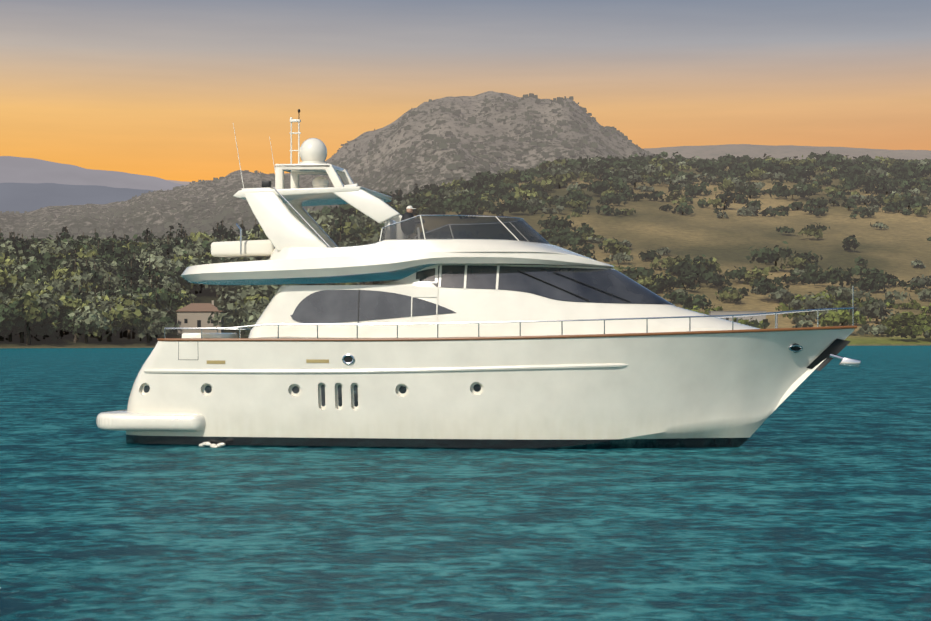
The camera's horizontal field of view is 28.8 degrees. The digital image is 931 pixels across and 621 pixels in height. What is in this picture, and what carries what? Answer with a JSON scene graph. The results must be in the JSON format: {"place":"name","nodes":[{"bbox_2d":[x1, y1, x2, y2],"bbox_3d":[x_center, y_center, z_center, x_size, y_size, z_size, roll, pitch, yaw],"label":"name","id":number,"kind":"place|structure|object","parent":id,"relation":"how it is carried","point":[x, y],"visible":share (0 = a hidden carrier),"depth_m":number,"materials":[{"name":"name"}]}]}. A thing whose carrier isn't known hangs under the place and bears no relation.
{"place":"outdoors","nodes":[
{"label":"outdoors","id":0,"kind":"place"},
{"bbox_2d":[0,183,152,212],"bbox_3d":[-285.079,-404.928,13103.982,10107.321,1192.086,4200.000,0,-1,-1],"label":"mountains","id":1,"kind":"structure","parent":0,"point":[22,197],"depth_m":13470.56,"materials":[{"name":"blue"}]},
{"bbox_2d":[0,156,185,190],"bbox_3d":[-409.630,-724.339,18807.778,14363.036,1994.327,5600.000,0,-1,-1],"label":"mountains","id":2,"kind":"structure","parent":0,"point":[20,170],"depth_m":19414.83,"materials":[{"name":"purple"}]},
{"bbox_2d":[167,180,191,184],"bbox_3d":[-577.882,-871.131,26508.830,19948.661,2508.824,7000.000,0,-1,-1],"label":"faint mountains","id":3,"kind":"structure","parent":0,"point":[183,182],"depth_m":27853.77,"materials":[{"name":"purple"}]},
{"bbox_2d":[0,91,664,241],"bbox_3d":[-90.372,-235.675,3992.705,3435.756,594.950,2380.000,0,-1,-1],"label":"mountain","id":4,"kind":"structure","parent":0,"point":[533,158],"depth_m":3869.49,"materials":[{"name":"grey stone"}]},
{"bbox_2d":[0,93,653,240],"bbox_3d":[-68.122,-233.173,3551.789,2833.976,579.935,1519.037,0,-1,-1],"label":"hill scrub","id":5,"kind":"object","parent":4,"relation":"on","point":[227,213],"visible":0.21,"depth_m":3807.37,"materials":[{"name":"green plant"}]},
{"bbox_2d":[0,345,930,620],"bbox_3d":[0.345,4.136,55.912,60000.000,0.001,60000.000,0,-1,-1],"label":"sea","id":6,"kind":"structure","parent":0,"point":[810,499],"depth_m":32.98,"materials":[{"name":"teal liquid"}]},
{"bbox_2d":[96,109,860,448],"bbox_3d":[0.357,-0.664,55.942,23.147,11.419,5.975,0,-1,11],"label":"motor yacht","id":7,"kind":"object","parent":6,"relation":"on","point":[470,331],"visible":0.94,"depth_m":53.89,"materials":[{"name":"white plastic"}]},
{"bbox_2d":[0,166,930,347],"bbox_3d":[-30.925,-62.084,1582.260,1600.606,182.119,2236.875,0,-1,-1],"label":"hill terrain","id":8,"kind":"structure","parent":0,"point":[899,245],"depth_m":1020.58,"materials":[{"name":"beige soil"}]},
{"bbox_2d":[176,300,224,334],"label":"stone house","id":9,"kind":"structure","parent":8,"relation":"on","point":[194,315],"depth_m":579.24,"materials":[{"name":"beige"}]},
{"bbox_2d":[0,150,930,344],"bbox_3d":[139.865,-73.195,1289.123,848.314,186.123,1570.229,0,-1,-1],"label":"trees","id":10,"kind":"object","parent":8,"relation":"on","point":[24,295],"visible":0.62,"depth_m":852.33,"materials":[{"name":"green plant"}]},
{"bbox_2d":[708,311,766,322],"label":"shore shed","id":11,"kind":"structure","parent":8,"relation":"on","point":[759,318],"depth_m":719.52,"materials":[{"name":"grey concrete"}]},
{"bbox_2d":[0,0,930,181],"label":"sky","id":12,"kind":"structure","parent":0,"point":[155,88],"materials":[{"name":"orange"}]},
{"bbox_2d":[644,144,930,159],"bbox_3d":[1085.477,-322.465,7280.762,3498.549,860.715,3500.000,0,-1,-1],"label":"ridge","id":13,"kind":"structure","parent":0,"point":[710,152],"depth_m":7804.76,"materials":[{"name":"grey stone"}]}
]}

